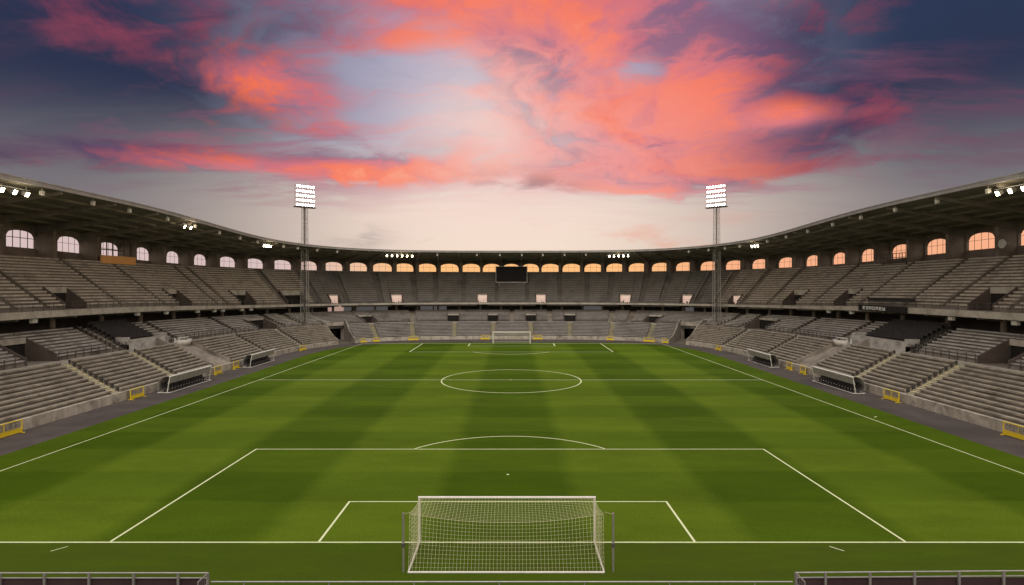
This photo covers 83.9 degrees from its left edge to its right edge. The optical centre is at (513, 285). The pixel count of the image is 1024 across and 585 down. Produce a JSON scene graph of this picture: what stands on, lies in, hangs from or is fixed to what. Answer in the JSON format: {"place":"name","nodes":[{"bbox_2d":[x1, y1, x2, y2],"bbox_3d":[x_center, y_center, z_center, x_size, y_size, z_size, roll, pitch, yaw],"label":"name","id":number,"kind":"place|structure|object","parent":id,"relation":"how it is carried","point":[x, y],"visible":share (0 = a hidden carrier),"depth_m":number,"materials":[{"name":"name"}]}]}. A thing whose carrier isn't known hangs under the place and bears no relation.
{"place":"outdoors","nodes":[
{"label":"outdoors","id":0,"kind":"place"},
{"bbox_2d":[0,344,1023,584],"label":"pitch","id":1,"kind":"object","parent":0,"point":[688,437],"visible":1,"depth_m":38.48,"materials":[{"name":"green plant"}]},
{"bbox_2d":[401,512,409,571],"bbox_3d":[-4.976,11.650,26.386,0.169,2.680,1.142,0,0,2],"label":"net pole","id":2,"kind":"object","parent":1,"relation":"on","point":[403,544],"visible":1,"depth_m":25.86,"materials":[{"name":"metal"}]},
{"bbox_2d":[407,496,604,572],"bbox_3d":[-0.321,11.832,27.358,9.200,2.340,3.200,0,0,0],"label":"goal","id":3,"kind":"object","parent":1,"relation":"on","point":[594,519],"visible":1,"depth_m":26.94,"materials":[{"name":"white paint"}]},
{"bbox_2d":[0,343,1023,550],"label":"pitch markings","id":4,"kind":"object","parent":1,"relation":"on","point":[336,518],"visible":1,"depth_m":32.98,"materials":[{"name":"paint"}]},
{"bbox_2d":[493,332,530,342],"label":"goal","id":5,"kind":"object","parent":1,"relation":"on","point":[512,333],"visible":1,"depth_m":128.83,"materials":[{"name":"white paint"}]},
{"bbox_2d":[605,512,614,571],"bbox_3d":[4.478,11.650,26.389,0.174,2.680,1.160,0,0,-8],"label":"net pole","id":6,"kind":"object","parent":1,"relation":"on","point":[612,544],"visible":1,"depth_m":25.88,"materials":[{"name":"metal"}]},
{"bbox_2d":[0,339,1023,457],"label":"track","id":7,"kind":"structure","parent":0,"point":[991,438],"depth_m":62.01,"materials":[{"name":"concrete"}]},
{"bbox_2d":[0,419,24,437],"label":"barrier","id":8,"kind":"object","parent":7,"relation":"on","point":[8,433],"visible":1,"depth_m":49.46,"materials":[{"name":"yellow metal"}]},
{"bbox_2d":[128,386,143,399],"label":"barrier","id":9,"kind":"object","parent":7,"relation":"on","point":[136,392],"visible":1,"depth_m":65.94,"materials":[{"name":"yellow metal"}]},
{"bbox_2d":[157,365,211,392],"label":"dugout","id":10,"kind":"object","parent":7,"relation":"on","point":[179,379],"visible":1,"depth_m":72.75,"materials":[{"name":"metal"}]},
{"bbox_2d":[214,365,220,374],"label":"barrier","id":11,"kind":"object","parent":7,"relation":"on","point":[217,371],"visible":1,"depth_m":84.00,"materials":[{"name":"yellow metal"}]},
{"bbox_2d":[233,360,240,368],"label":"barrier","id":12,"kind":"object","parent":7,"relation":"on","point":[235,363],"visible":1,"depth_m":89.46,"materials":[{"name":"yellow metal"}]},
{"bbox_2d":[242,349,274,366],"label":"dugout","id":13,"kind":"object","parent":7,"relation":"on","point":[251,360],"visible":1,"depth_m":94.17,"materials":[{"name":"metal"}]},
{"bbox_2d":[408,336,417,339],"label":"barrier","id":14,"kind":"object","parent":7,"relation":"on","point":[413,338],"visible":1,"depth_m":136.26,"materials":[{"name":"yellow metal"}]},
{"bbox_2d":[644,337,654,341],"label":"barrier","id":15,"kind":"object","parent":7,"relation":"on","point":[648,340],"visible":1,"depth_m":132.34,"materials":[{"name":"yellow metal"}]},
{"bbox_2d":[747,348,778,366],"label":"dugout","id":16,"kind":"object","parent":7,"relation":"on","point":[767,358],"visible":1,"depth_m":94.21,"materials":[{"name":"metal"}]},
{"bbox_2d":[787,361,791,369],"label":"barrier","id":17,"kind":"object","parent":7,"relation":"on","point":[790,366],"visible":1,"depth_m":88.35,"materials":[{"name":"yellow metal"}]},
{"bbox_2d":[800,365,807,374],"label":"barrier","id":18,"kind":"object","parent":7,"relation":"on","point":[803,368],"visible":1,"depth_m":84.19,"materials":[{"name":"yellow metal"}]},
{"bbox_2d":[811,366,865,393],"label":"dugout","id":19,"kind":"object","parent":7,"relation":"on","point":[840,380],"visible":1,"depth_m":72.35,"materials":[{"name":"metal"}]},
{"bbox_2d":[881,388,900,402],"bbox_3d":[42.849,12.392,64.618,0.650,1.200,2.600,0,0,0],"label":"barrier","id":20,"kind":"object","parent":7,"relation":"on","point":[892,396],"visible":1,"depth_m":64.58,"materials":[{"name":"yellow metal"}]},
{"bbox_2d":[1000,421,1023,439],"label":"barrier","id":21,"kind":"object","parent":7,"relation":"on","point":[1012,434],"visible":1,"depth_m":48.81,"materials":[{"name":"yellow metal"}]},
{"bbox_2d":[0,0,1023,271],"label":"sky","id":22,"kind":"structure","parent":0,"point":[448,125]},
{"bbox_2d":[337,334,688,343],"bbox_3d":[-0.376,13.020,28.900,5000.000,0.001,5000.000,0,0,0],"label":"ground","id":23,"kind":"structure","parent":0,"point":[686,336],"depth_m":133.75,"materials":[{"name":"grey concrete"}]},
{"bbox_2d":[0,173,355,432],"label":"grandstand","id":24,"kind":"object","parent":23,"relation":"on","point":[89,341],"visible":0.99,"depth_m":82.70,"materials":[{"name":"concrete"}]},
{"bbox_2d":[4,343,24,356],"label":"doorway","id":25,"kind":"structure","parent":24,"relation":"in","point":[18,348],"depth_m":65.81,"materials":[{"name":"black"}]},
{"bbox_2d":[0,181,29,196],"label":"roof floodlight","id":26,"kind":"object","parent":24,"relation":"attached to","point":[14,192],"visible":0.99,"depth_m":59.55,"materials":[{"name":"metal"}]},
{"bbox_2d":[6,229,34,248],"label":"arched window","id":27,"kind":"structure","parent":24,"relation":"in","point":[20,237],"depth_m":80.26,"materials":[{"name":"metal"}]},
{"bbox_2d":[29,318,37,322],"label":"loudspeaker","id":28,"kind":"object","parent":24,"relation":"attached to","point":[33,320],"visible":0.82,"depth_m":67.30,"materials":[{"name":"white plastic"}]},
{"bbox_2d":[39,188,44,195],"bbox_3d":[-51.866,-10.370,62.717,0.380,0.860,0.340,0,0,0],"label":"loudspeaker","id":29,"kind":"object","parent":24,"relation":"hanging from","point":[41,192],"visible":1,"depth_m":62.60,"materials":[{"name":"white plastic"}]},
{"bbox_2d":[53,293,65,301],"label":"doorway","id":30,"kind":"structure","parent":24,"relation":"in","point":[62,296],"depth_m":75.49,"materials":[{"name":"black"}]},
{"bbox_2d":[59,236,79,253],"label":"arched window","id":31,"kind":"structure","parent":24,"relation":"in","point":[62,236],"depth_m":88.94,"materials":[{"name":"metal"}]},
{"bbox_2d":[100,238,135,264],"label":"commentary gallery","id":32,"kind":"object","parent":24,"relation":"on","point":[118,259],"visible":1,"depth_m":94.28,"materials":[{"name":"wood"}]},
{"bbox_2d":[137,247,148,260],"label":"arched window","id":33,"kind":"structure","parent":24,"relation":"in","point":[139,247],"depth_m":106.56,"materials":[{"name":"glass"}]},
{"bbox_2d":[174,337,191,345],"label":"rounded enclosure","id":34,"kind":"object","parent":24,"relation":"on","point":[187,342],"visible":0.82,"depth_m":87.71,"materials":[{"name":"white plastic"}]},
{"bbox_2d":[181,221,191,228],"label":"roof floodlight","id":35,"kind":"object","parent":24,"relation":"attached to","point":[184,226],"visible":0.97,"depth_m":91.22,"materials":[{"name":"metal"}]},
{"bbox_2d":[235,295,244,304],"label":"doorway","id":36,"kind":"structure","parent":24,"relation":"in","point":[242,297],"depth_m":121.24,"materials":[{"name":"black"}]},
{"bbox_2d":[249,320,262,328],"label":"doorway","id":37,"kind":"structure","parent":24,"relation":"in","point":[259,323],"depth_m":121.38,"materials":[{"name":"black"}]},
{"bbox_2d":[261,242,271,247],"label":"roof floodlight","id":38,"kind":"object","parent":24,"relation":"attached to","point":[264,244],"visible":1,"depth_m":116.90,"materials":[{"name":"metal"}]},
{"bbox_2d":[284,295,299,303],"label":"doorway","id":39,"kind":"structure","parent":24,"relation":"in","point":[292,299],"depth_m":134.67,"materials":[{"name":"black"}]},
{"bbox_2d":[293,179,315,325],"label":"floodlight mast","id":40,"kind":"object","parent":24,"relation":"on","point":[305,255],"visible":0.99,"depth_m":130.84,"materials":[{"name":"metal"}]},
{"bbox_2d":[330,328,336,337],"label":"tunnel doorway","id":41,"kind":"structure","parent":24,"relation":"in","point":[334,331],"depth_m":138.13,"materials":[{"name":"black"}]},
{"bbox_2d":[290,247,739,342],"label":"grandstand","id":42,"kind":"object","parent":23,"relation":"on","point":[370,304],"visible":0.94,"depth_m":149.16,"materials":[{"name":"concrete"}]},
{"bbox_2d":[330,296,337,302],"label":"doorway","id":43,"kind":"structure","parent":42,"relation":"in","point":[333,298],"depth_m":141.85,"materials":[{"name":"beige"}]},
{"bbox_2d":[328,306,343,310],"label":"concourse window","id":44,"kind":"structure","parent":42,"relation":"in","point":[339,308],"depth_m":147.04,"materials":[{"name":"beige"}]},
{"bbox_2d":[356,307,363,310],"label":"concourse window","id":45,"kind":"structure","parent":42,"relation":"in","point":[357,308],"depth_m":150.40,"materials":[{"name":"grey glass"}]},
{"bbox_2d":[361,316,370,322],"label":"doorway","id":46,"kind":"structure","parent":42,"relation":"in","point":[368,318],"depth_m":144.02,"materials":[{"name":"black"}]},
{"bbox_2d":[364,307,376,310],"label":"concourse window","id":47,"kind":"structure","parent":42,"relation":"in","point":[365,308],"depth_m":151.56,"materials":[{"name":"grey glass"}]},
{"bbox_2d":[377,306,387,309],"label":"concourse window","id":48,"kind":"structure","parent":42,"relation":"in","point":[385,307],"depth_m":153.16,"materials":[{"name":"grey glass"}]},
{"bbox_2d":[391,295,401,302],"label":"doorway","id":49,"kind":"structure","parent":42,"relation":"in","point":[395,298],"depth_m":149.90,"materials":[{"name":"beige"}]},
{"bbox_2d":[386,254,413,256],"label":"roof floodlight","id":50,"kind":"object","parent":42,"relation":"attached to","point":[401,255],"visible":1,"depth_m":143.82,"materials":[{"name":"metal"}]},
{"bbox_2d":[420,306,432,309],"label":"concourse window","id":51,"kind":"structure","parent":42,"relation":"in","point":[421,307],"depth_m":156.41,"materials":[{"name":"grey glass"}]},
{"bbox_2d":[434,306,446,309],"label":"concourse window","id":52,"kind":"structure","parent":42,"relation":"in","point":[435,307],"depth_m":157.06,"materials":[{"name":"grey glass"}]},
{"bbox_2d":[448,315,458,320],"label":"doorway","id":53,"kind":"structure","parent":42,"relation":"in","point":[450,317],"depth_m":150.16,"materials":[{"name":"black"}]},
{"bbox_2d":[478,295,486,301],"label":"doorway","id":54,"kind":"structure","parent":42,"relation":"in","point":[480,297],"depth_m":153.31,"materials":[{"name":"beige"}]},
{"bbox_2d":[488,315,497,320],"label":"doorway","id":55,"kind":"structure","parent":42,"relation":"in","point":[490,317],"depth_m":150.58,"materials":[{"name":"black"}]},
{"bbox_2d":[496,266,526,284],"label":"scoreboard","id":56,"kind":"object","parent":42,"relation":"attached to","point":[511,274],"visible":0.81,"depth_m":156.47,"materials":[{"name":"metal"}]},
{"bbox_2d":[526,315,535,320],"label":"doorway","id":57,"kind":"structure","parent":42,"relation":"in","point":[528,317],"depth_m":150.56,"materials":[{"name":"black"}]},
{"bbox_2d":[536,295,544,301],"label":"doorway","id":58,"kind":"structure","parent":42,"relation":"in","point":[538,297],"depth_m":153.31,"materials":[{"name":"beige"}]},
{"bbox_2d":[564,315,574,320],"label":"doorway","id":59,"kind":"structure","parent":42,"relation":"in","point":[566,317],"depth_m":150.16,"materials":[{"name":"black"}]},
{"bbox_2d":[584,306,592,309],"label":"concourse window","id":60,"kind":"structure","parent":42,"relation":"in","point":[585,307],"depth_m":156.83,"materials":[{"name":"grey glass"}]},
{"bbox_2d":[593,306,600,309],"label":"concourse window","id":61,"kind":"structure","parent":42,"relation":"in","point":[594,307],"depth_m":156.42,"materials":[{"name":"grey glass"}]},
{"bbox_2d":[620,295,630,302],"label":"doorway","id":62,"kind":"structure","parent":42,"relation":"in","point":[626,298],"depth_m":150.05,"materials":[{"name":"beige"}]},
{"bbox_2d":[649,316,658,322],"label":"doorway","id":63,"kind":"structure","parent":42,"relation":"in","point":[652,319],"depth_m":144.47,"materials":[{"name":"black"}]},
{"bbox_2d":[683,296,691,302],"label":"doorway","id":64,"kind":"structure","parent":42,"relation":"in","point":[685,298],"depth_m":142.30,"materials":[{"name":"beige"}]},
{"bbox_2d":[685,306,693,310],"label":"concourse window","id":65,"kind":"structure","parent":42,"relation":"in","point":[690,308],"depth_m":146.50,"materials":[{"name":"grey glass"}]},
{"bbox_2d":[701,261,712,270],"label":"arched window","id":66,"kind":"structure","parent":42,"relation":"in","point":[706,265],"depth_m":149.86,"materials":[{"name":"glass"}]},
{"bbox_2d":[669,171,1023,434],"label":"grandstand","id":67,"kind":"object","parent":23,"relation":"on","point":[967,364],"visible":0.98,"depth_m":82.96,"materials":[{"name":"concrete"}]},
{"bbox_2d":[706,184,727,325],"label":"floodlight mast","id":68,"kind":"object","parent":67,"relation":"on","point":[716,239],"visible":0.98,"depth_m":131.37,"materials":[{"name":"metal"}]},
{"bbox_2d":[751,242,760,247],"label":"roof floodlight","id":69,"kind":"object","parent":67,"relation":"attached to","point":[756,245],"visible":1,"depth_m":117.50,"materials":[{"name":"metal"}]},
{"bbox_2d":[760,320,774,328],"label":"doorway","id":70,"kind":"structure","parent":67,"relation":"in","point":[763,323],"depth_m":121.22,"materials":[{"name":"black"}]},
{"bbox_2d":[833,337,851,346],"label":"rounded enclosure","id":71,"kind":"object","parent":67,"relation":"on","point":[838,343],"visible":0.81,"depth_m":86.79,"materials":[{"name":"white plastic"}]},
{"bbox_2d":[861,249,871,261],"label":"arched window","id":72,"kind":"structure","parent":67,"relation":"in","point":[866,249],"depth_m":109.90,"materials":[{"name":"glass"}]},
{"bbox_2d":[858,304,906,312],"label":"banner","id":73,"kind":"object","parent":67,"relation":"attached to","point":[893,309],"visible":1,"depth_m":84.94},
{"bbox_2d":[868,297,915,307],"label":"railing","id":74,"kind":"object","parent":67,"relation":"attached to","point":[886,299],"visible":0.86,"depth_m":84.49,"materials":[{"name":"metal"}]},
{"bbox_2d":[880,252,912,265],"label":"camera gantry","id":75,"kind":"object","parent":67,"relation":"attached to","point":[899,257],"visible":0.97,"depth_m":96.06,"materials":[{"name":"metal"}]},
{"bbox_2d":[968,232,994,250],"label":"arched window","id":76,"kind":"structure","parent":67,"relation":"in","point":[981,232],"depth_m":83.57,"materials":[{"name":"metal"}]},
{"bbox_2d":[985,186,990,193],"bbox_3d":[51.114,-10.370,61.352,0.380,0.860,0.340,0,0,0],"label":"loudspeaker","id":77,"kind":"object","parent":67,"relation":"hanging from","point":[988,190],"visible":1,"depth_m":61.24,"materials":[{"name":"white plastic"}]},
{"bbox_2d":[991,293,1005,309],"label":"doorway","id":78,"kind":"structure","parent":67,"relation":"in","point":[995,297],"depth_m":69.76,"materials":[{"name":"black"}]},
{"bbox_2d":[998,239,1008,247],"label":"horn loudspeaker","id":79,"kind":"object","parent":67,"relation":"attached to","point":[1002,243],"visible":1,"depth_m":75.40,"materials":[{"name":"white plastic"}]},
{"bbox_2d":[995,184,1023,195],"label":"roof floodlight","id":80,"kind":"object","parent":67,"relation":"attached to","point":[1010,191],"visible":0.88,"depth_m":58.97,"materials":[{"name":"metal"}]},
{"bbox_2d":[1011,320,1019,324],"bbox_3d":[56.099,4.085,63.658,0.450,0.590,0.700,0,0,0],"label":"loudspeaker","id":81,"kind":"object","parent":67,"relation":"attached to","point":[1015,322],"visible":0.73,"depth_m":63.44,"materials":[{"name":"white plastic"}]},
{"bbox_2d":[1011,345,1023,358],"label":"doorway","id":82,"kind":"structure","parent":67,"relation":"in","point":[1015,350],"depth_m":63.86,"materials":[{"name":"black"}]},
{"bbox_3d":[-0.376,7.400,6.100,48.000,11.200,22.400,0,0,0],"label":"near stand","id":83,"kind":"object","parent":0,"visible":0},
{"bbox_2d":[0,572,208,584],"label":"railing","id":84,"kind":"object","parent":83,"relation":"on","point":[132,580],"visible":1,"depth_m":17.45,"materials":[{"name":"metal"}]},
{"bbox_2d":[211,581,792,584],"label":"railing","id":85,"kind":"object","parent":83,"relation":"on","point":[499,582],"visible":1,"depth_m":17.39,"materials":[{"name":"metal"}]},
{"bbox_2d":[794,570,1023,584],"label":"railing","id":86,"kind":"object","parent":83,"relation":"on","point":[959,579],"visible":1,"depth_m":17.45,"materials":[{"name":"metal"}]}
]}

